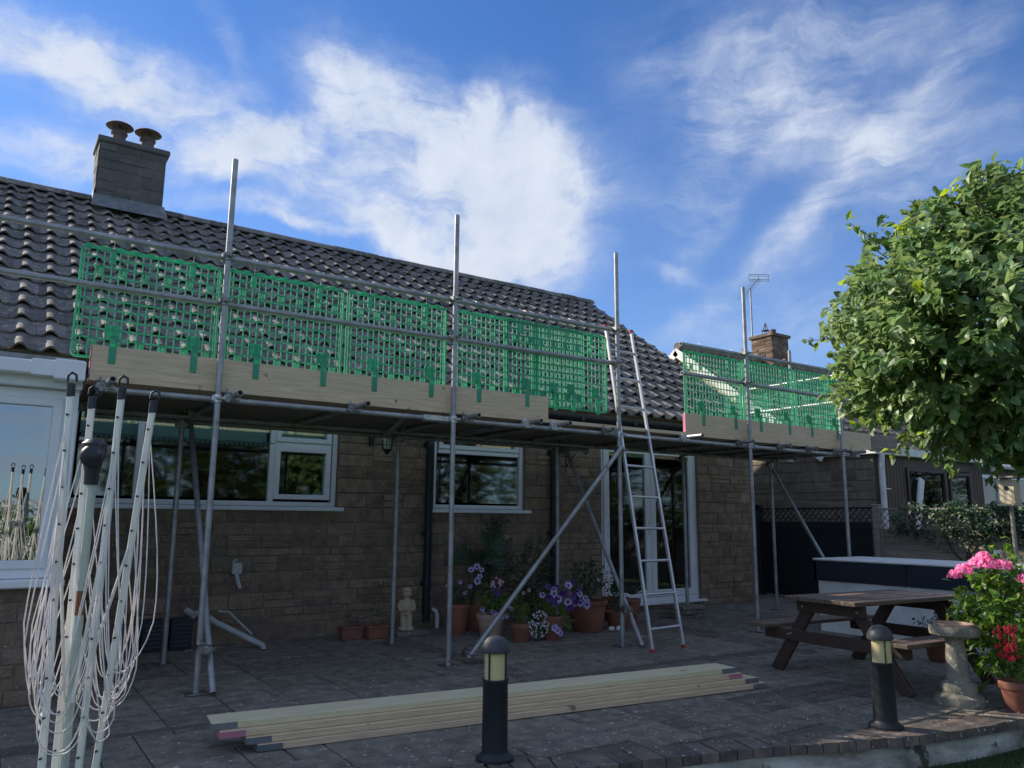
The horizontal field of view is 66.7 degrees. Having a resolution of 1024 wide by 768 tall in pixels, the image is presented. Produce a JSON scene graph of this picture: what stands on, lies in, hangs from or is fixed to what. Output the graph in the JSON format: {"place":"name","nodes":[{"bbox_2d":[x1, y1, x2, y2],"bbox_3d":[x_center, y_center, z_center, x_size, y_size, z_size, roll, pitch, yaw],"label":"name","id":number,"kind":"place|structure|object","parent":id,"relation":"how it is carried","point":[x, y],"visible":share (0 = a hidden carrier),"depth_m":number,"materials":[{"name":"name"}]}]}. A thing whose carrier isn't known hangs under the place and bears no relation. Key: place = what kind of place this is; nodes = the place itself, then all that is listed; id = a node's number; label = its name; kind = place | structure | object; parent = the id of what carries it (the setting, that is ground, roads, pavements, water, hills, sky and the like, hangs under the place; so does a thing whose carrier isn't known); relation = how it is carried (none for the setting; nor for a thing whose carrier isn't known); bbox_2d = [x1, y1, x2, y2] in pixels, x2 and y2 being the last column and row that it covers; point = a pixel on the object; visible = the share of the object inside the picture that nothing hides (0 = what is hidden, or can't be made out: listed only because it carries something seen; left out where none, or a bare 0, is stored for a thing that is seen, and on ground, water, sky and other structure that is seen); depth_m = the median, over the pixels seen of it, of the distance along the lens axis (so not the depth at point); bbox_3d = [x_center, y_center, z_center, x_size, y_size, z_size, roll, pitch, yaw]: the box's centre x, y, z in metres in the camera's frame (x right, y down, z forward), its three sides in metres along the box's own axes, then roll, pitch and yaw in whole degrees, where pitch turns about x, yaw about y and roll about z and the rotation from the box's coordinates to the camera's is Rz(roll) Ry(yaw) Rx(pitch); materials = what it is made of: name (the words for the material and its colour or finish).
{"place":"outdoors","nodes":[
{"label":"outdoors","id":0,"kind":"place"},
{"bbox_2d":[0,595,1023,767],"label":"patio","id":1,"kind":"structure","parent":0,"point":[158,713],"depth_m":5.43,"materials":[{"name":"stone"}]},
{"bbox_2d":[0,351,86,708],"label":"sunroom","id":2,"kind":"structure","parent":1,"relation":"on","point":[33,389],"depth_m":5.58,"materials":[{"name":"plastic"}]},
{"bbox_2d":[0,385,79,588],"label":"window","id":3,"kind":"structure","parent":2,"relation":"in","point":[32,420],"depth_m":5.61,"materials":[{"name":"white plastic"}]},
{"bbox_2d":[23,371,160,767],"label":"rotary airer","id":4,"kind":"object","parent":1,"relation":"on","point":[93,452],"visible":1,"depth_m":2.95,"materials":[{"name":"paint"}]},
{"bbox_2d":[138,618,163,653],"bbox_3d":[-3.535,2.467,7.636,0.200,0.300,0.202,7,-12,-33],"label":"drain box","id":5,"kind":"object","parent":1,"relation":"on","point":[153,643],"visible":0.81,"depth_m":7.56,"materials":[{"name":"black plastic"}]},
{"bbox_2d":[167,616,192,650],"bbox_3d":[-3.319,2.494,7.779,0.200,0.300,0.202,7,-12,-33],"label":"drain box","id":6,"kind":"object","parent":1,"relation":"on","point":[180,633],"visible":0.98,"depth_m":7.71,"materials":[{"name":"black plastic"}]},
{"bbox_2d":[337,617,363,640],"bbox_3d":[-1.765,2.662,8.497,0.244,0.237,0.154,7,-12,-33],"label":"clay planter","id":7,"kind":"object","parent":1,"relation":"on","point":[349,632],"visible":1,"depth_m":8.44,"materials":[{"name":"ceramic"}]},
{"bbox_2d":[363,581,388,639],"bbox_3d":[-1.495,2.480,8.614,0.244,0.640,0.154,7,-12,-33],"label":"clay planter","id":8,"kind":"object","parent":1,"relation":"on","point":[376,631],"visible":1,"depth_m":8.54,"materials":[{"name":"ceramic"}]},
{"bbox_2d":[0,120,755,656],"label":"bungalow","id":9,"kind":"object","parent":1,"relation":"on","point":[302,536],"visible":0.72,"depth_m":10.54,"materials":[{"name":"brick"}]},
{"bbox_2d":[68,411,343,510],"bbox_3d":[-3.214,0.807,8.415,2.910,1.093,0.225,7,-12,-33],"label":"window","id":10,"kind":"structure","parent":9,"relation":"in","point":[279,441],"depth_m":8.67,"materials":[{"name":"white plastic"}]},
{"bbox_2d":[369,432,392,454],"bbox_3d":[-1.533,0.610,9.273,0.180,0.490,0.425,7,-12,-33],"label":"wall lantern","id":11,"kind":"object","parent":9,"relation":"attached to","point":[387,451],"depth_m":9.13,"materials":[{"name":"black plastic"}]},
{"bbox_2d":[433,437,531,513],"bbox_3d":[-0.420,1.146,10.241,1.540,1.093,0.180,7,-12,-33],"label":"window","id":12,"kind":"structure","parent":9,"relation":"in","point":[517,452],"depth_m":10.29,"materials":[{"name":"white plastic"}]},
{"bbox_2d":[601,449,707,605],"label":"french doors","id":13,"kind":"structure","parent":9,"relation":"in","point":[656,575],"depth_m":11.84,"materials":[{"name":"white plastic"}]},
{"bbox_2d":[388,587,428,636],"bbox_3d":[-1.201,2.597,8.931,0.400,0.522,0.340,7,-12,-33],"label":"garden statue","id":14,"kind":"object","parent":1,"relation":"on","point":[406,606],"visible":1,"depth_m":8.87,"materials":[{"name":"stone"}]},
{"bbox_2d":[0,159,900,696],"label":"scaffold","id":15,"kind":"object","parent":1,"relation":"on","point":[216,393],"visible":0.88,"depth_m":7.44,"materials":[{"name":"metal"}]},
{"bbox_2d":[70,234,221,372],"bbox_3d":[-2.809,-0.622,6.073,1.034,1.013,0.099,7,-12,-33],"label":"brick guard","id":16,"kind":"object","parent":15,"relation":"attached to","point":[113,332],"visible":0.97,"depth_m":6.09,"materials":[{"name":"green plastic"}]},
{"bbox_2d":[224,260,344,386],"bbox_3d":[-1.919,-0.513,6.657,1.034,1.013,0.099,7,-12,-33],"label":"brick guard","id":17,"kind":"object","parent":15,"relation":"attached to","point":[255,350],"visible":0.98,"depth_m":6.69,"materials":[{"name":"green plastic"}]},
{"bbox_2d":[344,282,446,397],"bbox_3d":[-1.044,-0.407,7.242,1.034,1.013,0.099,7,-12,-33],"label":"brick guard","id":18,"kind":"object","parent":15,"relation":"attached to","point":[372,364],"visible":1,"depth_m":7.27,"materials":[{"name":"green plastic"}]},
{"bbox_2d":[457,301,538,406],"bbox_3d":[-0.127,-0.295,7.856,1.034,1.013,0.099,7,-12,-34],"label":"brick guard","id":19,"kind":"object","parent":15,"relation":"attached to","point":[476,377],"visible":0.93,"depth_m":7.91,"materials":[{"name":"green plastic"}]},
{"bbox_2d":[504,311,583,411],"bbox_3d":[0.371,-0.237,8.201,1.034,1.013,0.099,7,-12,-34],"label":"brick guard","id":20,"kind":"object","parent":15,"relation":"attached to","point":[570,388],"visible":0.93,"depth_m":8.31,"materials":[{"name":"green plastic"}]},
{"bbox_2d":[531,323,607,414],"bbox_3d":[0.655,-0.195,8.387,1.034,1.013,0.099,7,-12,-33],"label":"brick guard","id":21,"kind":"object","parent":15,"relation":"attached to","point":[552,386],"visible":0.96,"depth_m":8.45,"materials":[{"name":"green plastic"}]},
{"bbox_2d":[682,343,742,429],"bbox_3d":[2.515,0.033,9.601,1.034,1.013,0.099,7,-12,-33],"label":"brick guard","id":22,"kind":"object","parent":15,"relation":"attached to","point":[701,408],"visible":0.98,"depth_m":9.62,"materials":[{"name":"green plastic"}]},
{"bbox_2d":[725,390,779,423],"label":"brick guard","id":23,"kind":"object","parent":15,"relation":"attached to","point":[755,404],"visible":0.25,"depth_m":12.25,"materials":[{"name":"green plastic"}]},
{"bbox_2d":[741,354,794,434],"bbox_3d":[3.389,0.137,10.184,1.034,1.013,0.099,7,-12,-34],"label":"brick guard","id":24,"kind":"object","parent":15,"relation":"attached to","point":[759,416],"visible":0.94,"depth_m":10.23,"materials":[{"name":"green plastic"}]},
{"bbox_2d":[781,374,844,430],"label":"brick guard","id":25,"kind":"object","parent":15,"relation":"attached to","point":[808,403],"visible":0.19,"depth_m":11.43,"materials":[{"name":"green plastic"}]},
{"bbox_2d":[793,363,838,439],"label":"brick guard","id":26,"kind":"object","parent":15,"relation":"attached to","point":[807,417],"visible":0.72,"depth_m":10.72,"materials":[{"name":"green plastic"}]},
{"bbox_2d":[445,563,483,634],"bbox_3d":[-0.551,2.466,8.939,0.447,0.794,0.328,0,-10,4],"label":"petunia pot","id":27,"kind":"object","parent":1,"relation":"on","point":[459,615],"visible":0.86,"depth_m":8.86,"materials":[{"name":"ceramic"}]},
{"bbox_2d":[453,525,509,630],"bbox_3d":[-0.355,2.311,9.353,0.736,1.245,0.621,7,-12,-33],"label":"fan palm","id":28,"kind":"object","parent":1,"relation":"on","point":[494,541],"visible":0.81,"depth_m":9.34,"materials":[{"name":"plant"}]},
{"bbox_2d":[476,635,513,764],"bbox_3d":[-0.093,1.738,4.328,0.210,0.656,0.210,7,-12,-33],"label":"bollard light","id":29,"kind":"object","parent":1,"relation":"on","point":[495,678],"visible":1,"depth_m":4.27,"materials":[{"name":"black metal"}]},
{"bbox_2d":[476,576,513,637],"bbox_3d":[-0.221,2.506,8.780,0.431,0.665,0.397,7,-12,-33],"label":"geranium pot","id":30,"kind":"object","parent":1,"relation":"on","point":[485,619],"visible":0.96,"depth_m":8.71,"materials":[{"name":"ceramic"}]},
{"bbox_2d":[477,515,518,622],"bbox_3d":[-0.200,2.374,9.572,0.594,1.507,0.534,7,-12,-33],"label":"conifer","id":31,"kind":"object","parent":1,"relation":"on","point":[487,566],"visible":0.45,"depth_m":9.53,"materials":[{"name":"green plant"}]},
{"bbox_2d":[479,513,509,553],"bbox_3d":[-0.200,1.907,9.742,0.348,0.576,0.334,-5,-11,30],"label":"conifer","id":32,"kind":"object","parent":31,"relation":"on","point":[493,522],"visible":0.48,"depth_m":9.74,"materials":[{"name":"green plant"}]},
{"bbox_2d":[252,681,766,751],"bbox_3d":[0.243,2.230,5.361,3.904,0.038,0.226,6,-11,-28],"label":"pine plank","id":33,"kind":"object","parent":1,"relation":"on","point":[293,743],"visible":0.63,"depth_m":5.00,"materials":[{"name":"beige wood"}]},
{"bbox_2d":[241,674,758,744],"bbox_3d":[0.180,2.189,5.359,3.904,0.038,0.226,6,-11,-28],"label":"pine plank","id":34,"kind":"object","parent":33,"relation":"on","point":[324,731],"visible":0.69,"depth_m":5.00,"materials":[{"name":"beige wood"}]},
{"bbox_2d":[215,672,742,738],"bbox_3d":[0.042,2.142,5.327,3.904,0.038,0.226,6,-11,-28],"label":"pine plank","id":35,"kind":"object","parent":34,"relation":"on","point":[293,726],"visible":0.66,"depth_m":4.95,"materials":[{"name":"beige wood"}]},
{"bbox_2d":[206,663,735,730],"bbox_3d":[-0.009,2.105,5.345,3.904,0.038,0.226,6,-11,-27],"label":"pine plank","id":36,"kind":"object","parent":35,"relation":"on","point":[224,721],"visible":0.96,"depth_m":5.04,"materials":[{"name":"beige wood"}]},
{"bbox_2d":[500,589,548,641],"bbox_3d":[0.145,2.516,8.490,0.558,0.553,0.273,3,-10,-12],"label":"lobelia pot","id":37,"kind":"object","parent":1,"relation":"on","point":[521,629],"visible":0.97,"depth_m":8.40,"materials":[{"name":"ceramic"}]},
{"bbox_2d":[506,533,564,626],"bbox_3d":[0.274,2.484,9.790,0.877,1.210,0.610,7,-12,-33],"label":"evergreen shrub","id":38,"kind":"object","parent":1,"relation":"on","point":[527,597],"visible":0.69,"depth_m":9.74,"materials":[{"name":"green plant"}]},
{"bbox_2d":[87,673,1003,767],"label":"fallen petals and grit","id":39,"kind":"object","parent":1,"relation":"on","point":[703,726],"visible":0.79,"depth_m":4.85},
{"bbox_2d":[530,580,590,640],"bbox_3d":[0.516,2.491,8.607,0.675,0.647,0.478,7,-12,-33],"label":"petunia pot","id":40,"kind":"object","parent":1,"relation":"on","point":[555,628],"visible":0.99,"depth_m":8.50,"materials":[{"name":"ceramic"}]},
{"bbox_2d":[564,558,613,632],"bbox_3d":[0.922,2.506,9.288,0.562,0.857,0.557,-4,-11,22],"label":"camellia pot","id":41,"kind":"object","parent":1,"relation":"on","point":[590,619],"visible":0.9,"depth_m":9.17,"materials":[{"name":"ceramic"}]},
{"bbox_2d":[601,577,630,620],"bbox_3d":[1.363,2.823,10.242,0.389,0.566,0.389,1,-10,-2],"label":"spiky plant pot","id":42,"kind":"object","parent":1,"relation":"on","point":[609,599],"visible":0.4,"depth_m":10.15,"materials":[{"name":"ceramic"}]},
{"bbox_2d":[605,587,638,628],"bbox_3d":[1.322,2.739,9.543,0.370,0.492,0.355,-5,-11,27],"label":"handled pot","id":43,"kind":"object","parent":1,"relation":"on","point":[613,618],"visible":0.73,"depth_m":9.45,"materials":[{"name":"ceramic"}]},
{"bbox_2d":[616,579,648,620],"bbox_3d":[1.562,2.820,10.285,0.532,0.589,0.563,7,-12,-33],"label":"yucca","id":44,"kind":"object","parent":1,"relation":"on","point":[634,603],"visible":0.65,"depth_m":10.20,"materials":[{"name":"plant"}]},
{"bbox_2d":[603,324,685,652],"bbox_3d":[1.426,1.024,8.481,0.532,3.519,0.750,7,-12,-33],"label":"ladder","id":45,"kind":"object","parent":1,"relation":"on","point":[635,528],"visible":0.95,"depth_m":8.38,"materials":[{"name":"metal"}]},
{"bbox_2d":[658,613,706,619],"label":"loose slab","id":46,"kind":"structure","parent":1,"relation":"on","point":[674,616],"depth_m":10.53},
{"bbox_2d":[661,608,704,614],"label":"loose slab","id":47,"kind":"structure","parent":46,"relation":"on","point":[673,611],"depth_m":10.51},
{"bbox_2d":[661,602,705,610],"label":"loose slab","id":48,"kind":"structure","parent":47,"relation":"on","point":[683,606],"depth_m":10.55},
{"bbox_2d":[755,505,873,594],"bbox_3d":[4.761,2.819,13.087,1.060,1.600,2.270,7,-12,-33],"label":"dark gate fence","id":49,"kind":"object","parent":1,"relation":"on","point":[796,552],"visible":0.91,"depth_m":13.50,"materials":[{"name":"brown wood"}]},
{"bbox_2d":[747,589,997,697],"bbox_3d":[3.163,2.196,6.742,1.490,0.713,1.566,6,-11,-29],"label":"picnic table","id":50,"kind":"object","parent":1,"relation":"on","point":[851,606],"visible":0.71,"depth_m":6.66,"materials":[{"name":"brown wood"}]},
{"bbox_2d":[867,625,903,731],"bbox_3d":[2.407,1.895,5.058,0.210,0.636,0.210,-5,-11,27],"label":"bollard light","id":51,"kind":"object","parent":1,"relation":"on","point":[884,701],"visible":1,"depth_m":5.00,"materials":[{"name":"black metal"}]},
{"bbox_2d":[813,556,1023,653],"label":"garden cabinet","id":52,"kind":"object","parent":1,"relation":"on","point":[846,574],"visible":0.42,"depth_m":8.75,"materials":[{"name":"white paint"}]},
{"bbox_2d":[928,621,986,708],"bbox_3d":[3.266,2.049,5.717,0.340,0.570,0.340,7,-12,-33],"label":"bird bath","id":53,"kind":"object","parent":1,"relation":"on","point":[959,688],"visible":1,"depth_m":5.64,"materials":[{"name":"grey stone"}]},
{"bbox_2d":[942,536,1023,691],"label":"hydrangea","id":54,"kind":"object","parent":1,"relation":"on","point":[991,610],"visible":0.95,"depth_m":5.81,"materials":[{"name":"green plant"}]},
{"bbox_2d":[992,624,1023,712],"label":"fuchsia pot","id":55,"kind":"object","parent":1,"relation":"on","point":[1011,689],"visible":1,"depth_m":5.49,"materials":[{"name":"ceramic"}]},
{"bbox_2d":[0,0,1023,367],"label":"sky","id":56,"kind":"structure","parent":0,"point":[706,145],"materials":[{"name":"blue"}]},
{"bbox_2d":[763,593,1023,767],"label":"lawn","id":57,"kind":"structure","parent":0,"point":[958,763],"depth_m":4.97,"materials":[{"name":"green plant"}]},
{"bbox_2d":[668,323,1023,559],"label":"neighbour house","id":58,"kind":"structure","parent":57,"relation":"on","point":[872,477],"depth_m":15.42,"materials":[{"name":"brick"}]},
{"bbox_2d":[737,274,768,335],"bbox_3d":[6.301,-1.603,20.333,0.910,2.618,0.197,2,-10,-8],"label":"tv aerial","id":59,"kind":"object","parent":58,"relation":"attached to","point":[749,290],"visible":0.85,"depth_m":20.47,"materials":[{"name":"silver metal"}]},
{"bbox_2d":[915,477,924,528],"bbox_3d":[7.566,2.622,14.513,0.805,1.780,0.050,9,-13,-39],"label":"leaning board","id":60,"kind":"object","parent":58,"relation":"attached to","point":[920,489],"visible":0.43,"depth_m":14.72,"materials":[{"name":"white paint"}]},
{"bbox_2d":[905,468,949,522],"bbox_3d":[8.009,2.156,15.023,1.400,1.020,0.080,7,-12,-33],"label":"window","id":61,"kind":"structure","parent":58,"relation":"in","point":[935,486],"depth_m":15.09,"materials":[{"name":"clear glass"}]},
{"bbox_2d":[947,472,973,522],"bbox_3d":[9.049,2.294,15.711,0.850,1.000,0.080,7,-12,-33],"label":"window","id":62,"kind":"structure","parent":58,"relation":"in","point":[960,487],"depth_m":15.77,"materials":[{"name":"glass"}]},
{"bbox_2d":[982,474,999,553],"bbox_3d":[11.154,3.033,18.176,1.100,1.820,0.080,7,-12,-33],"label":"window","id":63,"kind":"structure","parent":58,"relation":"in","point":[990,494],"depth_m":18.29,"materials":[{"name":"white plastic"}]},
{"bbox_2d":[1008,478,1023,529],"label":"window","id":64,"kind":"structure","parent":58,"relation":"in","point":[1021,481],"depth_m":19.22,"materials":[{"name":"white plastic"}]},
{"bbox_2d":[801,149,1023,491],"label":"apple tree","id":65,"kind":"object","parent":57,"relation":"on","point":[928,361],"visible":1,"depth_m":5.15,"materials":[{"name":"green plant"}]},
{"bbox_2d":[871,503,1023,563],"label":"garden fence","id":66,"kind":"object","parent":57,"relation":"on","point":[887,545],"visible":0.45,"depth_m":11.76,"materials":[{"name":"brown wood"}]},
{"bbox_2d":[887,498,1023,560],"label":"climbing plant","id":67,"kind":"object","parent":66,"relation":"attached to","point":[986,512],"visible":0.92,"depth_m":11.19,"materials":[{"name":"green plant"}]},
{"bbox_2d":[890,746,1023,767],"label":"lawn edge grass","id":68,"kind":"structure","parent":57,"relation":"on","point":[990,762],"depth_m":4.91,"materials":[{"name":"green plant"}]},
{"bbox_2d":[912,612,957,662],"bbox_3d":[4.106,2.397,7.454,0.512,0.493,0.472,7,-12,-33],"label":"potted plant","id":69,"kind":"object","parent":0,"point":[936,654],"visible":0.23,"depth_m":7.38,"materials":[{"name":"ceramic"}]},
{"bbox_2d":[993,476,1023,563],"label":"bird house","id":70,"kind":"structure","parent":0,"point":[1009,493],"depth_m":9.07,"materials":[{"name":"brown wood"}]}
]}

